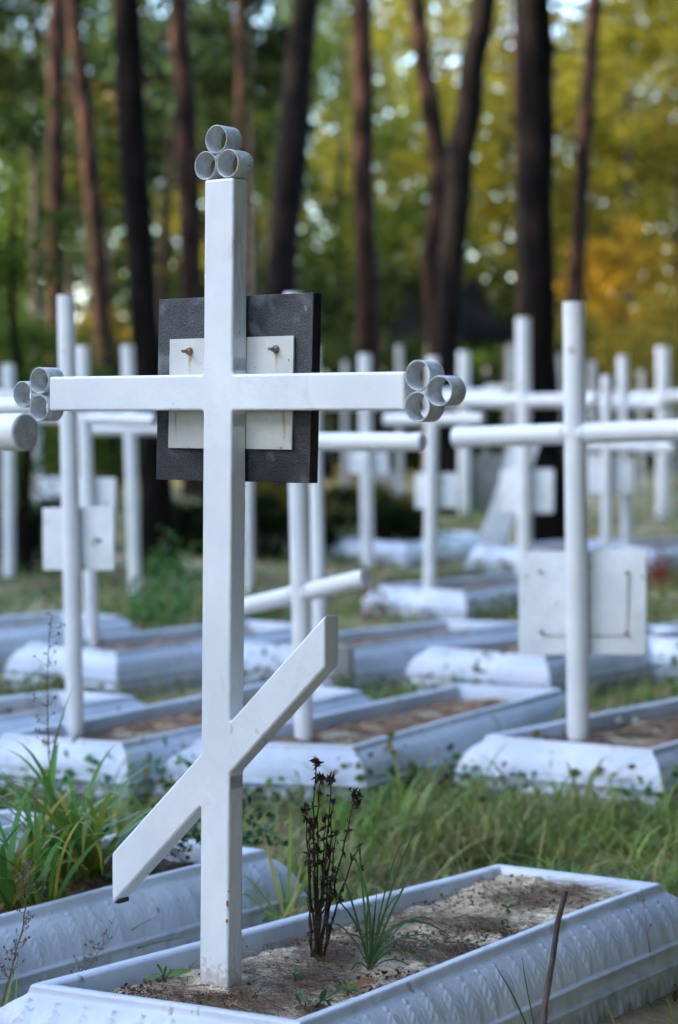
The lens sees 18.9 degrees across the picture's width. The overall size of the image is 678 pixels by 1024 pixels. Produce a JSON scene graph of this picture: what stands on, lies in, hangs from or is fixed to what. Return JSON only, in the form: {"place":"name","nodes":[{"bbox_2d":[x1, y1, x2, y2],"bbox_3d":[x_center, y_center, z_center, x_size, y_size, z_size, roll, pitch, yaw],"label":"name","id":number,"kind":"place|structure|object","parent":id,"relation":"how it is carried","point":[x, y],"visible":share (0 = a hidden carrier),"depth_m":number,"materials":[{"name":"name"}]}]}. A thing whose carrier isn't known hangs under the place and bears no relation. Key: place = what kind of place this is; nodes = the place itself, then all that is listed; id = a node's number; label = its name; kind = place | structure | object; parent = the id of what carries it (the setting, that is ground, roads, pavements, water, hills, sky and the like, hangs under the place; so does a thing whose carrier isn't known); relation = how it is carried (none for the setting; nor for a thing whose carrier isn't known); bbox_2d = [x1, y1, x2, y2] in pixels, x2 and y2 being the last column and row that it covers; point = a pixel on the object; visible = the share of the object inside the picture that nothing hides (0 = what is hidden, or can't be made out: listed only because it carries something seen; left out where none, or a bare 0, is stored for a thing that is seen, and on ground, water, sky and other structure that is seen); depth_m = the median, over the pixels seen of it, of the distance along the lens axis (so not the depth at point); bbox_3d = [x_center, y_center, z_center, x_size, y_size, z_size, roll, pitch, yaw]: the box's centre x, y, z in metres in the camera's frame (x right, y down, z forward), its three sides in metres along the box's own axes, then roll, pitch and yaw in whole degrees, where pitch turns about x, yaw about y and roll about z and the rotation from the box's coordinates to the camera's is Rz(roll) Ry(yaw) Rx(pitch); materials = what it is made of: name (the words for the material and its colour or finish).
{"place":"outdoors","nodes":[
{"label":"outdoors","id":0,"kind":"place"},
{"bbox_2d":[0,450,677,1023],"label":"ground","id":1,"kind":"structure","parent":0,"point":[646,1014],"depth_m":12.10,"materials":[{"name":"green plant"}]},
{"bbox_2d":[0,413,38,450],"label":"pipe cross","id":2,"kind":"object","parent":1,"relation":"on","point":[19,431],"visible":1,"depth_m":2.76,"materials":[{"name":"white paint"}]},
{"bbox_2d":[0,849,45,1006],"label":"dry weed","id":3,"kind":"object","parent":1,"relation":"on","point":[24,922],"visible":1,"depth_m":3.49,"materials":[{"name":"plant"}]},
{"bbox_2d":[0,364,49,576],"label":"pipe cross","id":4,"kind":"object","parent":1,"relation":"on","point":[8,380],"visible":0.66,"depth_m":13.28,"materials":[{"name":"white paint"}]},
{"bbox_2d":[0,282,56,490],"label":"shrub","id":5,"kind":"object","parent":1,"relation":"on","point":[22,326],"visible":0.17,"depth_m":28.16,"materials":[{"name":"green plant"}]},
{"bbox_2d":[0,488,60,567],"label":"shrub","id":6,"kind":"object","parent":1,"relation":"on","point":[35,537],"visible":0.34,"depth_m":14.35,"materials":[{"name":"green plant"}]},
{"bbox_2d":[44,0,64,477],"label":"pine tree","id":7,"kind":"object","parent":1,"relation":"on","point":[55,155],"visible":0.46,"depth_m":31.67,"materials":[{"name":"brown plant"}]},
{"bbox_2d":[0,98,114,573],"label":"leafy tree","id":8,"kind":"object","parent":1,"relation":"on","point":[25,485],"visible":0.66,"depth_m":13.88,"materials":[{"name":"green plant"}]},
{"bbox_2d":[0,19,123,359],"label":"leafy tree","id":9,"kind":"object","parent":1,"relation":"on","point":[83,271],"visible":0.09,"depth_m":45.04,"materials":[{"name":"green plant"}]},
{"bbox_2d":[0,611,138,672],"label":"grave surround","id":10,"kind":"object","parent":1,"relation":"on","point":[17,632],"visible":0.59,"depth_m":8.88,"materials":[{"name":"paint"}]},
{"bbox_2d":[1,314,138,477],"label":"shrub","id":11,"kind":"object","parent":1,"relation":"on","point":[44,433],"visible":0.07,"depth_m":25.67,"materials":[{"name":"green plant"}]},
{"bbox_2d":[0,691,146,736],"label":"grave surround","id":12,"kind":"object","parent":1,"relation":"on","point":[25,711],"visible":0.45,"depth_m":6.48,"materials":[{"name":"paint"}]},
{"bbox_2d":[0,0,162,366],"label":"leafy tree","id":13,"kind":"object","parent":1,"relation":"on","point":[13,80],"visible":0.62,"depth_m":39.38,"materials":[{"name":"green plant"}]},
{"bbox_2d":[33,370,139,514],"bbox_3d":[-2.448,-0.702,21.997,1.863,1.680,1.502,0,3,0],"label":"shrub","id":14,"kind":"object","parent":1,"relation":"on","point":[110,465],"visible":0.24,"depth_m":21.98,"materials":[{"name":"green plant"}]},
{"bbox_2d":[65,0,120,481],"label":"pine tree","id":15,"kind":"object","parent":1,"relation":"on","point":[98,271],"visible":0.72,"depth_m":32.68,"materials":[{"name":"brown plant"}]},
{"bbox_2d":[0,0,211,323],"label":"leafy tree","id":16,"kind":"object","parent":1,"relation":"on","point":[72,189],"visible":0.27,"depth_m":43.57,"materials":[{"name":"green plant"}]},
{"bbox_2d":[92,345,156,598],"bbox_3d":[-1.244,-0.231,11.722,0.561,1.458,0.074,1,3,25],"label":"pipe cross","id":17,"kind":"object","parent":1,"relation":"on","point":[130,434],"visible":0.56,"depth_m":11.67,"materials":[{"name":"white paint"}]},
{"bbox_2d":[112,0,183,578],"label":"pine tree","id":18,"kind":"object","parent":1,"relation":"on","point":[157,507],"visible":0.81,"depth_m":13.45,"materials":[{"name":"brown plant"}]},
{"bbox_2d":[65,0,235,223],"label":"leafy tree","id":19,"kind":"object","parent":1,"relation":"on","point":[158,109],"visible":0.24,"depth_m":41.49,"materials":[{"name":"green plant"}]},
{"bbox_2d":[0,834,307,1005],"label":"grave surround","id":20,"kind":"object","parent":1,"relation":"on","point":[54,945],"visible":0.51,"depth_m":3.89,"materials":[{"name":"paint"}]},
{"bbox_2d":[0,766,124,910],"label":"strap leaf clump","id":21,"kind":"object","parent":20,"relation":"on","point":[12,863],"visible":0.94,"depth_m":3.86,"materials":[{"name":"green plant"}]},
{"bbox_2d":[0,688,200,880],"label":"strap leaf clump","id":22,"kind":"object","parent":20,"relation":"on","point":[95,858],"visible":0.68,"depth_m":4.12,"materials":[{"name":"green plant"}]},
{"bbox_2d":[2,620,311,697],"bbox_3d":[-0.680,0.621,8.432,0.627,0.238,1.374,2,3,37],"label":"grave surround","id":23,"kind":"object","parent":1,"relation":"on","point":[133,659],"visible":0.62,"depth_m":8.01,"materials":[{"name":"paint"}]},
{"bbox_2d":[30,345,156,647],"bbox_3d":[-1.029,-0.007,8.297,0.712,1.340,0.068,2,3,32],"label":"pipe cross","id":24,"kind":"object","parent":23,"relation":"on","point":[97,492],"visible":0.61,"depth_m":8.26,"materials":[{"name":"white paint"}]},
{"bbox_2d":[113,555,202,626],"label":"green weed","id":25,"kind":"object","parent":1,"relation":"on","point":[152,610],"visible":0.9,"depth_m":9.93,"materials":[{"name":"green plant"}]},
{"bbox_2d":[137,524,202,598],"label":"green weed","id":26,"kind":"object","parent":1,"relation":"on","point":[174,566],"visible":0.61,"depth_m":11.00,"materials":[{"name":"green plant"}]},
{"bbox_2d":[0,0,353,357],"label":"woods","id":27,"kind":"object","parent":1,"relation":"on","point":[335,77],"visible":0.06,"depth_m":74.92,"materials":[{"name":"green plant"}]},
{"bbox_2d":[148,0,214,496],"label":"pine tree","id":28,"kind":"object","parent":1,"relation":"on","point":[190,210],"visible":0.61,"depth_m":26.69,"materials":[{"name":"brown plant"}]},
{"bbox_2d":[0,682,373,813],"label":"grave surround","id":29,"kind":"object","parent":1,"relation":"on","point":[179,721],"visible":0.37,"depth_m":5.75,"materials":[{"name":"paint"}]},
{"bbox_2d":[0,295,122,737],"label":"pipe cross","id":30,"kind":"object","parent":29,"relation":"on","point":[77,539],"visible":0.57,"depth_m":5.96,"materials":[{"name":"white paint"}]},
{"bbox_2d":[64,0,325,327],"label":"pine tree","id":31,"kind":"object","parent":1,"relation":"on","point":[162,93],"visible":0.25,"depth_m":37.65,"materials":[{"name":"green plant"}]},
{"bbox_2d":[76,7,321,344],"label":"leafy tree","id":32,"kind":"object","parent":1,"relation":"on","point":[119,265],"visible":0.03,"depth_m":46.76,"materials":[{"name":"green plant"}]},
{"bbox_2d":[174,483,257,555],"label":"shrub","id":33,"kind":"object","parent":1,"relation":"on","point":[187,519],"visible":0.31,"depth_m":15.37,"materials":[{"name":"green plant"}]},
{"bbox_2d":[125,64,335,298],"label":"leafy tree","id":34,"kind":"object","parent":1,"relation":"on","point":[173,225],"visible":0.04,"depth_m":57.36,"materials":[{"name":"green plant"}]},
{"bbox_2d":[235,0,247,295],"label":"pine tree","id":35,"kind":"object","parent":1,"relation":"on","point":[240,66],"visible":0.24,"depth_m":32.65,"materials":[{"name":"brown plant"}]},
{"bbox_2d":[160,0,337,294],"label":"leafy tree","id":36,"kind":"object","parent":1,"relation":"on","point":[266,52],"visible":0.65,"depth_m":35.60,"materials":[{"name":"green leaf"},{"name":"dark bark"}]},
{"bbox_2d":[244,482,253,597],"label":"pipe cross","id":37,"kind":"object","parent":1,"relation":"on","point":[249,552],"visible":0.2,"depth_m":11.64,"materials":[{"name":"white paint"}]},
{"bbox_2d":[194,482,310,560],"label":"shrub","id":38,"kind":"object","parent":1,"relation":"on","point":[275,525],"visible":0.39,"depth_m":15.01,"materials":[{"name":"green plant"}]},
{"bbox_2d":[167,0,379,273],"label":"leafy tree","id":39,"kind":"object","parent":1,"relation":"on","point":[287,6],"visible":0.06,"depth_m":49.41,"materials":[{"name":"green plant"}]},
{"bbox_2d":[242,802,312,922],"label":"grass tuft","id":40,"kind":"object","parent":1,"relation":"on","point":[289,881],"visible":0.7,"depth_m":4.15,"materials":[{"name":"plant"}]},
{"bbox_2d":[254,0,355,500],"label":"pine tree","id":41,"kind":"object","parent":1,"relation":"on","point":[289,187],"visible":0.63,"depth_m":23.69,"materials":[{"name":"brown plant"}]},
{"bbox_2d":[253,472,373,537],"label":"shrub","id":42,"kind":"object","parent":1,"relation":"on","point":[331,505],"visible":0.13,"depth_m":16.86,"materials":[{"name":"green plant"}]},
{"bbox_2d":[256,256,399,468],"bbox_3d":[-0.317,-2.908,39.933,4.101,4.365,4.120,-2,3,-35],"label":"thicket","id":43,"kind":"object","parent":1,"relation":"on","point":[311,288],"visible":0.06,"depth_m":38.99,"materials":[{"name":"green plant"}]},
{"bbox_2d":[210,0,452,460],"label":"leafy tree","id":44,"kind":"object","parent":1,"relation":"on","point":[338,224],"visible":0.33,"depth_m":47.35,"materials":[{"name":"green plant"}]},
{"bbox_2d":[0,251,674,442],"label":"distant undergrowth","id":45,"kind":"object","parent":1,"relation":"on","point":[116,286],"visible":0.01,"depth_m":52.98,"materials":[{"name":"green plant"}]},
{"bbox_2d":[0,864,677,1023],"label":"grave surround","id":46,"kind":"object","parent":1,"relation":"on","point":[616,966],"visible":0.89,"depth_m":3.52,"materials":[{"name":"paint"}]},
{"bbox_2d":[13,125,465,987],"bbox_3d":[-0.180,0.141,3.307,0.914,1.521,0.068,2,3,37],"label":"orthodox cross","id":47,"kind":"object","parent":46,"relation":"on","point":[237,391],"visible":0.99,"depth_m":3.27,"materials":[{"name":"white metal"}]},
{"bbox_2d":[301,756,363,959],"bbox_3d":[-0.012,0.604,3.506,0.112,0.380,0.064,0,3,0],"label":"dead plant","id":48,"kind":"object","parent":46,"relation":"on","point":[316,911],"visible":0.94,"depth_m":3.50,"materials":[{"name":"black plant"}]},
{"bbox_2d":[108,874,621,1018],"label":"dirt crumbs","id":49,"kind":"object","parent":46,"relation":"on","point":[200,1002],"visible":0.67,"depth_m":3.59,"materials":[{"name":"brown soil"}]},
{"bbox_2d":[109,873,651,1023],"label":"pine needles","id":50,"kind":"object","parent":46,"relation":"on","point":[301,982],"visible":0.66,"depth_m":3.50,"materials":[{"name":"brown plant"}]},
{"bbox_2d":[324,816,455,970],"bbox_3d":[0.086,0.659,3.455,0.236,0.305,0.064,0,3,3],"label":"sedge tuft","id":51,"kind":"object","parent":46,"relation":"on","point":[375,953],"visible":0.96,"depth_m":3.46,"materials":[{"name":"green plant"}]},
{"bbox_2d":[0,482,677,814],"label":"ground weeds","id":52,"kind":"object","parent":1,"relation":"on","point":[359,777],"visible":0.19,"depth_m":7.99,"materials":[{"name":"green plant"}]},
{"bbox_2d":[0,483,677,815],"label":"withered weeds","id":53,"kind":"object","parent":1,"relation":"on","point":[9,690],"visible":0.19,"depth_m":8.02,"materials":[{"name":"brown plant"}]},
{"bbox_2d":[152,684,566,812],"bbox_3d":[0.188,0.729,6.179,0.560,0.239,1.741,2,3,34],"label":"grave surround","id":54,"kind":"object","parent":1,"relation":"on","point":[463,718],"visible":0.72,"depth_m":5.97,"materials":[{"name":"paint"}]},
{"bbox_2d":[244,291,426,740],"bbox_3d":[-0.128,0.070,5.913,0.838,1.414,0.056,2,3,30],"label":"pipe cross","id":55,"kind":"object","parent":54,"relation":"on","point":[300,592],"visible":0.54,"depth_m":5.88,"materials":[{"name":"white paint"}]},
{"bbox_2d":[299,238,420,463],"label":"thicket","id":56,"kind":"object","parent":1,"relation":"on","point":[339,267],"visible":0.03,"depth_m":44.17,"materials":[{"name":"green plant"}]},
{"bbox_2d":[308,481,423,557],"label":"shrub","id":57,"kind":"object","parent":1,"relation":"on","point":[396,520],"visible":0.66,"depth_m":14.93,"materials":[{"name":"green plant"}]},
{"bbox_2d":[351,0,382,491],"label":"pine tree","id":58,"kind":"object","parent":1,"relation":"on","point":[368,324],"visible":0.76,"depth_m":27.71,"materials":[{"name":"brown plant"}]},
{"bbox_2d":[320,295,424,482],"bbox_3d":[-0.103,-1.923,32.776,3.503,3.087,3.060,0,3,0],"label":"shrub","id":59,"kind":"object","parent":1,"relation":"on","point":[329,466],"visible":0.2,"depth_m":32.38,"materials":[{"name":"green plant"}]},
{"bbox_2d":[324,322,425,471],"bbox_3d":[0.980,-1.716,32.996,3.046,2.652,2.390,0,3,0],"label":"shrub","id":60,"kind":"object","parent":1,"relation":"on","point":[409,350],"visible":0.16,"depth_m":32.71,"materials":[{"name":"green plant"}]},
{"bbox_2d":[243,620,518,693],"bbox_3d":[0.236,0.619,8.461,0.556,0.239,1.617,3,4,44],"label":"grave surround","id":61,"kind":"object","parent":1,"relation":"on","point":[386,651],"visible":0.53,"depth_m":8.20,"materials":[{"name":"paint"}]},
{"bbox_2d":[310,345,327,686],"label":"pipe cross","id":62,"kind":"object","parent":61,"relation":"in","point":[317,530],"visible":0.2,"depth_m":6.82,"materials":[{"name":"white paint"}]},
{"bbox_2d":[300,0,496,303],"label":"leafy tree","id":63,"kind":"object","parent":1,"relation":"on","point":[387,30],"visible":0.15,"depth_m":54.47,"materials":[{"name":"green plant"}]},
{"bbox_2d":[325,531,481,568],"bbox_3d":[0.678,0.300,15.102,1.347,0.237,0.980,-2,4,-40],"label":"grave surround","id":64,"kind":"object","parent":1,"relation":"on","point":[403,551],"visible":0.58,"depth_m":14.80,"materials":[{"name":"paint"}]},
{"bbox_2d":[349,354,388,566],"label":"pipe cross","id":65,"kind":"object","parent":64,"relation":"on","point":[366,465],"visible":0.7,"depth_m":14.13,"materials":[{"name":"white paint"}]},
{"bbox_2d":[381,285,425,432],"bbox_3d":[1.253,-2.326,35.930,1.100,3.380,1.100,0,3,0],"label":"gazebo","id":66,"kind":"object","parent":1,"relation":"on","point":[410,315],"visible":0.13,"depth_m":35.60,"materials":[{"name":"metal"}]},
{"bbox_2d":[322,248,502,471],"bbox_3d":[1.626,-2.857,38.835,4.674,4.367,3.754,-2,3,-32],"label":"thicket","id":67,"kind":"object","parent":1,"relation":"on","point":[396,285],"visible":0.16,"depth_m":38.40,"materials":[{"name":"green plant"}]},
{"bbox_2d":[328,170,516,363],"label":"leafy tree","id":68,"kind":"object","parent":1,"relation":"on","point":[416,226],"visible":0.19,"depth_m":41.71,"materials":[{"name":"green plant"}]},
{"bbox_2d":[348,337,502,480],"bbox_3d":[1.453,-1.635,31.894,2.811,2.592,3.018,0,3,0],"label":"shrub","id":69,"kind":"object","parent":1,"relation":"on","point":[480,384],"visible":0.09,"depth_m":31.85,"materials":[{"name":"green plant"}]},
{"bbox_2d":[407,0,446,355],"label":"pine tree","id":70,"kind":"object","parent":1,"relation":"on","point":[430,106],"visible":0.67,"depth_m":26.70,"materials":[{"name":"brown plant"}]},
{"bbox_2d":[359,572,518,621],"bbox_3d":[0.757,0.490,11.139,0.674,0.239,1.365,2,3,34],"label":"grave surround","id":71,"kind":"object","parent":1,"relation":"on","point":[458,594],"visible":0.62,"depth_m":10.64,"materials":[{"name":"paint"}]},
{"bbox_2d":[383,356,485,588],"bbox_3d":[0.507,-0.143,10.825,0.572,1.368,0.082,1,3,28],"label":"pipe cross","id":72,"kind":"object","parent":71,"relation":"on","point":[435,490],"visible":0.8,"depth_m":10.81,"materials":[{"name":"white paint"}]},
{"bbox_2d":[432,0,495,515],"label":"pine tree","id":73,"kind":"object","parent":1,"relation":"on","point":[447,337],"visible":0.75,"depth_m":21.75,"materials":[{"name":"brown plant"}]},
{"bbox_2d":[424,351,503,513],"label":"pipe cross","id":74,"kind":"object","parent":1,"relation":"on","point":[463,453],"visible":0.44,"depth_m":21.64,"materials":[{"name":"white paint"}]},
{"bbox_2d":[424,273,515,454],"bbox_3d":[1.952,-1.935,29.942,1.350,3.172,1.350,0,3,0],"label":"gazebo","id":75,"kind":"object","parent":1,"relation":"on","point":[482,321],"visible":0.2,"depth_m":29.55,"materials":[{"name":"metal"}]},
{"bbox_2d":[470,455,505,511],"bbox_3d":[1.612,-0.313,22.150,0.420,0.620,0.100,1,3,20],"label":"headstone","id":76,"kind":"object","parent":1,"relation":"on","point":[485,472],"visible":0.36,"depth_m":22.11,"materials":[{"name":"grey stone"}]},
{"bbox_2d":[374,0,633,452],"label":"leafy tree","id":77,"kind":"object","parent":1,"relation":"on","point":[505,201],"visible":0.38,"depth_m":45.09,"materials":[{"name":"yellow plant"}]},
{"bbox_2d":[336,0,677,325],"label":"leafy tree","id":78,"kind":"object","parent":1,"relation":"on","point":[436,42],"visible":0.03,"depth_m":74.62,"materials":[{"name":"green plant"}]},
{"bbox_2d":[477,445,539,545],"bbox_3d":[1.233,-0.141,14.710,0.518,0.950,0.050,0,3,5],"label":"leaning board","id":79,"kind":"object","parent":1,"relation":"on","point":[497,528],"visible":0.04,"depth_m":14.70,"materials":[{"name":"white paint"}]},
{"bbox_2d":[443,317,599,571],"bbox_3d":[1.181,-0.425,13.319,1.089,1.691,0.111,2,3,30],"label":"pipe cross","id":80,"kind":"object","parent":1,"relation":"on","point":[526,490],"visible":0.83,"depth_m":13.27,"materials":[{"name":"white paint"}]},
{"bbox_2d":[494,0,568,316],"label":"pine tree","id":81,"kind":"object","parent":1,"relation":"on","point":[516,140],"visible":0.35,"depth_m":39.65,"materials":[{"name":"brown plant"}]},
{"bbox_2d":[402,625,677,697],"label":"grave surround","id":82,"kind":"object","parent":1,"relation":"on","point":[512,666],"visible":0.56,"depth_m":7.87,"materials":[{"name":"paint"}]},
{"bbox_2d":[469,267,611,454],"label":"thicket","id":83,"kind":"object","parent":1,"relation":"on","point":[508,310],"visible":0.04,"depth_m":40.67,"materials":[{"name":"green plant"}]},
{"bbox_2d":[412,0,676,331],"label":"leafy tree","id":84,"kind":"object","parent":1,"relation":"on","point":[558,75],"visible":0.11,"depth_m":49.20,"materials":[{"name":"yellow plant"}]},
{"bbox_2d":[464,539,636,573],"bbox_3d":[1.677,0.347,14.125,1.351,0.238,0.959,-2,4,-40],"label":"grave surround","id":85,"kind":"object","parent":1,"relation":"on","point":[509,552],"visible":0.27,"depth_m":13.96,"materials":[{"name":"paint"}]},
{"bbox_2d":[541,890,567,1023],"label":"stick","id":86,"kind":"object","parent":1,"relation":"on","point":[545,1000],"visible":1,"depth_m":3.09,"materials":[{"name":"wood"}]},
{"bbox_2d":[453,698,677,817],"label":"grave surround","id":87,"kind":"object","parent":1,"relation":"on","point":[528,753],"visible":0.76,"depth_m":5.67,"materials":[{"name":"paint"}]},
{"bbox_2d":[450,301,677,740],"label":"pipe cross","id":88,"kind":"object","parent":87,"relation":"on","point":[579,603],"visible":0.91,"depth_m":5.87,"materials":[{"name":"white paint"}]},
{"bbox_2d":[515,0,617,543],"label":"pine tree","id":89,"kind":"object","parent":1,"relation":"on","point":[535,47],"visible":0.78,"depth_m":16.59,"materials":[{"name":"brown plant"}]},
{"bbox_2d":[563,0,601,495],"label":"pine tree","id":90,"kind":"object","parent":1,"relation":"on","point":[577,256],"visible":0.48,"depth_m":26.72,"materials":[{"name":"brown plant"}]},
{"bbox_2d":[501,0,677,456],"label":"leafy tree","id":91,"kind":"object","parent":1,"relation":"on","point":[604,230],"visible":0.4,"depth_m":44.28,"materials":[{"name":"yellow plant"}]},
{"bbox_2d":[508,0,677,327],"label":"leafy tree","id":92,"kind":"object","parent":1,"relation":"on","point":[623,36],"visible":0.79,"depth_m":41.51,"materials":[{"name":"yellow plant"}]},
{"bbox_2d":[555,211,677,453],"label":"tall shrub","id":93,"kind":"object","parent":1,"relation":"on","point":[618,281],"visible":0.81,"depth_m":37.68,"materials":[{"name":"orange plant"}]},
{"bbox_2d":[555,281,677,481],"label":"shrub","id":94,"kind":"object","parent":1,"relation":"on","point":[628,335],"visible":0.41,"depth_m":32.40,"materials":[{"name":"yellow plant"}]},
{"bbox_2d":[587,538,677,577],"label":"grave surround","id":95,"kind":"object","parent":1,"relation":"on","point":[668,547],"visible":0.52,"depth_m":14.00,"materials":[{"name":"paint"}]},
{"bbox_2d":[586,355,663,546],"bbox_3d":[1.990,-0.357,14.231,0.562,1.471,0.082,1,3,26],"label":"pipe cross","id":96,"kind":"object","parent":95,"relation":"on","point":[623,404],"visible":0.62,"depth_m":14.18,"materials":[{"name":"white paint"}]},
{"bbox_2d":[586,375,674,549],"bbox_3d":[1.995,-0.277,14.028,0.639,1.329,0.087,1,3,26],"label":"pipe cross","id":97,"kind":"object","parent":95,"relation":"on","point":[608,473],"visible":0.75,"depth_m":14.07,"materials":[{"name":"white paint"}]},
{"bbox_2d":[603,319,677,487],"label":"shrub","id":98,"kind":"object","parent":1,"relation":"on","point":[649,377],"visible":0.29,"depth_m":29.72,"materials":[{"name":"green plant"}]},
{"bbox_2d":[614,346,677,516],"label":"pipe cross","id":99,"kind":"object","parent":1,"relation":"on","point":[666,394],"visible":0.75,"depth_m":20.90,"materials":[{"name":"white paint"}]},
{"bbox_2d":[647,622,677,685],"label":"grave surround","id":100,"kind":"object","parent":1,"relation":"on","point":[658,645],"visible":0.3,"depth_m":8.23,"materials":[{"name":"paint"}]},
{"bbox_2d":[0,524,677,1007],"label":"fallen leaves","id":101,"kind":"object","parent":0,"point":[674,994],"depth_m":12.38,"materials":[{"name":"plant"}]},
{"bbox_2d":[0,0,677,320],"label":"sky","id":102,"kind":"structure","parent":0,"point":[563,8],"materials":[{"name":"white"}]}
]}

